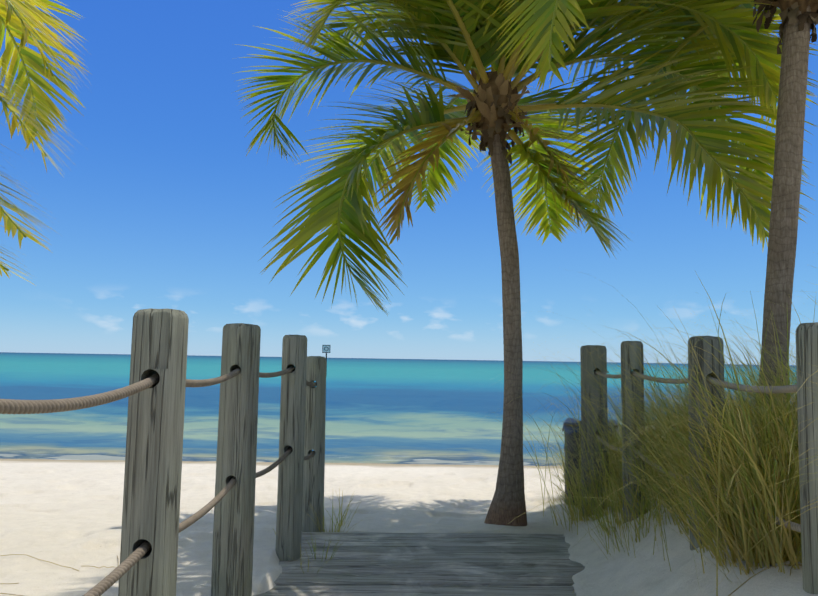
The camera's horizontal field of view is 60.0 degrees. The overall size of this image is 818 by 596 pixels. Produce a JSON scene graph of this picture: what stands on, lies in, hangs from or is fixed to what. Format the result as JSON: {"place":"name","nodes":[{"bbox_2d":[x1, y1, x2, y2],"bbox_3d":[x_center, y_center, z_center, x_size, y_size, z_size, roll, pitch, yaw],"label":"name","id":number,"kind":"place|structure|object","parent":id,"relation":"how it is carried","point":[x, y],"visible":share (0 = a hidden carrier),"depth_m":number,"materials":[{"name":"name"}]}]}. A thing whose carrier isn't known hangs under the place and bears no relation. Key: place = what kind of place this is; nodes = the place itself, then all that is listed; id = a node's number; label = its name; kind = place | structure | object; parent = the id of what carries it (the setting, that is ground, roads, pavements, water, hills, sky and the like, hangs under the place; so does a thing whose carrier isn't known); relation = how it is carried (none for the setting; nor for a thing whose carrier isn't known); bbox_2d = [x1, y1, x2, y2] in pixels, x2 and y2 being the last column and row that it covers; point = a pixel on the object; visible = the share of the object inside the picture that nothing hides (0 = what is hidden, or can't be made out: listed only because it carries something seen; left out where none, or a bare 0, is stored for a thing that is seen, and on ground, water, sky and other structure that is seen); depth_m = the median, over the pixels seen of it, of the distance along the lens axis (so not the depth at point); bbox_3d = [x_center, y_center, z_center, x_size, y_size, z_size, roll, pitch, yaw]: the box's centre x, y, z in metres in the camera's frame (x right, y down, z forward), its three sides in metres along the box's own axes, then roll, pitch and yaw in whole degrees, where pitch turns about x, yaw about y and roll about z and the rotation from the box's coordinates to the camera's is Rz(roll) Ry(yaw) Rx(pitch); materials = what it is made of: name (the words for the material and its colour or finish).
{"place":"outdoors","nodes":[
{"label":"outdoors","id":0,"kind":"place"},
{"bbox_2d":[323,345,330,351],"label":"sign","id":1,"kind":"object","parent":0,"point":[325,347],"visible":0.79,"depth_m":74.46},
{"bbox_2d":[0,352,796,465],"bbox_3d":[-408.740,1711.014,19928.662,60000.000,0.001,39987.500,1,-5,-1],"label":"sea water","id":2,"kind":"structure","parent":0,"point":[398,411],"depth_m":29.06,"materials":[{"name":"blue liquid"}]},
{"bbox_2d":[0,459,817,595],"bbox_3d":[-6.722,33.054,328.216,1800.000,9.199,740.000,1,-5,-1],"label":"beach sand","id":3,"kind":"structure","parent":0,"point":[67,513],"depth_m":6.28,"materials":[{"name":"beige sand"}]},
{"bbox_2d":[118,308,188,595],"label":"post","id":4,"kind":"object","parent":3,"relation":"on","point":[153,466],"visible":1,"depth_m":2.53,"materials":[{"name":"grey wood"}]},
{"bbox_2d":[211,323,260,595],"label":"post","id":5,"kind":"object","parent":3,"relation":"on","point":[233,543],"visible":0.94,"depth_m":4.28,"materials":[{"name":"grey wood"}]},
{"bbox_2d":[275,335,306,560],"bbox_3d":[-0.890,1.318,5.327,0.195,2.084,0.195,1,-5,-1],"label":"post","id":6,"kind":"object","parent":3,"relation":"on","point":[290,467],"visible":0.75,"depth_m":5.27,"materials":[{"name":"grey wood"}]},
{"bbox_2d":[302,356,325,531],"bbox_3d":[-0.837,1.452,6.217,0.197,1.879,0.197,1,-5,-1],"label":"post","id":7,"kind":"object","parent":3,"relation":"on","point":[314,465],"visible":0.62,"depth_m":6.15,"materials":[{"name":"grey wood"}]},
{"bbox_2d":[0,366,316,595],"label":"rope fence","id":8,"kind":"object","parent":7,"relation":"attached to","point":[14,406],"visible":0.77,"depth_m":2.31,"materials":[{"name":"beige fabric"}]},
{"bbox_2d":[0,528,801,595],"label":"dry straw","id":9,"kind":"object","parent":3,"relation":"on","point":[572,592],"visible":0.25,"depth_m":4.19,"materials":[{"name":"beige plant"}]},
{"bbox_2d":[252,532,584,595],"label":"boardwalk planks","id":10,"kind":"object","parent":3,"relation":"on","point":[422,564],"visible":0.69,"depth_m":5.10,"materials":[{"name":"grey wood"}]},
{"bbox_2d":[484,134,526,525],"bbox_3d":[0.916,0.110,6.669,0.411,4.026,0.420,1,-5,-1],"label":"palm trunk","id":11,"kind":"object","parent":3,"relation":"on","point":[507,505],"visible":0.81,"depth_m":6.55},
{"bbox_2d":[447,69,529,164],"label":"palm boots","id":12,"kind":"object","parent":11,"relation":"attached to","point":[495,99],"visible":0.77,"depth_m":6.67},
{"bbox_2d":[232,0,817,315],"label":"palm fronds","id":13,"kind":"object","parent":11,"relation":"on","point":[711,135],"visible":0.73,"depth_m":6.81,"materials":[{"name":"green plant"}]},
{"bbox_2d":[564,421,618,505],"bbox_3d":[2.037,1.858,7.922,0.603,0.900,0.603,1,-5,-1],"label":"trash can","id":14,"kind":"object","parent":3,"relation":"on","point":[570,438],"visible":0.19,"depth_m":7.78,"materials":[{"name":"grey"}]},
{"bbox_2d":[580,345,608,516],"bbox_3d":[1.798,1.434,6.866,0.261,1.950,0.260,1,-4,-1],"label":"post","id":15,"kind":"object","parent":3,"relation":"on","point":[588,364],"visible":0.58,"depth_m":6.80,"materials":[{"name":"grey wood"}]},
{"bbox_2d":[620,341,645,520],"bbox_3d":[1.784,1.239,5.626,0.182,1.795,0.182,1,-5,-1],"label":"post","id":16,"kind":"object","parent":3,"relation":"on","point":[633,363],"visible":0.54,"depth_m":5.60,"materials":[{"name":"grey wood"}]},
{"bbox_2d":[593,370,800,532],"bbox_3d":[1.734,0.801,4.189,0.070,0.709,5.408,1,-5,2],"label":"rope fence","id":17,"kind":"object","parent":16,"relation":"attached to","point":[787,389],"visible":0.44,"depth_m":3.81,"materials":[{"name":"brown fabric"}]},
{"bbox_2d":[688,336,726,550],"bbox_3d":[1.746,0.981,4.141,0.205,1.519,0.204,1,-5,-1],"label":"post","id":18,"kind":"object","parent":3,"relation":"on","point":[715,342],"visible":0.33,"depth_m":4.11,"materials":[{"name":"grey wood"}]},
{"bbox_2d":[757,5,810,433],"bbox_3d":[2.939,-0.418,5.628,0.626,4.146,0.289,1,-5,-1],"label":"palm trunk","id":19,"kind":"object","parent":3,"relation":"on","point":[785,197],"visible":0.77,"depth_m":5.59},
{"bbox_2d":[752,0,817,53],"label":"palm boots","id":20,"kind":"object","parent":19,"relation":"attached to","point":[791,8],"visible":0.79,"depth_m":5.78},
{"bbox_2d":[795,322,817,594],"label":"post","id":21,"kind":"object","parent":3,"relation":"on","point":[806,348],"visible":0.98,"depth_m":2.83,"materials":[{"name":"grey wood"}]},
{"bbox_3d":[-4.643,-0.597,4.480,0.449,4.836,0.408,1,-5,-1],"label":"palm trunk","id":22,"kind":"object","parent":3,"relation":"on","visible":0},
{"bbox_2d":[0,0,53,270],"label":"palm frond stems","id":23,"kind":"object","parent":22,"relation":"on","point":[21,121],"visible":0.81,"depth_m":4.62,"materials":[{"name":"yellow plant"}]},
{"bbox_2d":[0,0,89,285],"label":"palm fronds","id":24,"kind":"object","parent":23,"relation":"on","point":[29,13],"visible":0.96,"depth_m":6.77,"materials":[{"name":"green plant"}]},
{"bbox_2d":[0,0,817,364],"label":"sky","id":25,"kind":"structure","parent":0,"point":[164,206],"materials":[{"name":"blue"}]},
{"bbox_2d":[273,266,817,595],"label":"dune grass","id":26,"kind":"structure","parent":0,"point":[760,469],"depth_m":3.76,"materials":[{"name":"green plant"}]},
{"bbox_2d":[562,418,619,435],"bbox_3d":[2.043,1.443,7.959,0.632,0.151,0.624,1,-5,-1],"label":"trash can liner","id":27,"kind":"object","parent":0,"point":[566,428],"visible":0.19,"depth_m":7.88,"materials":[{"name":"grey plastic"}]},
{"bbox_2d":[549,0,740,211],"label":"palm frond stems","id":28,"kind":"object","parent":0,"point":[682,45],"visible":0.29,"depth_m":7.01,"materials":[{"name":"green plant"}]},
{"bbox_2d":[481,0,779,232],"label":"palm fronds","id":29,"kind":"object","parent":28,"relation":"on","point":[540,27],"visible":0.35,"depth_m":7.19,"materials":[{"name":"green plant"}]}
]}

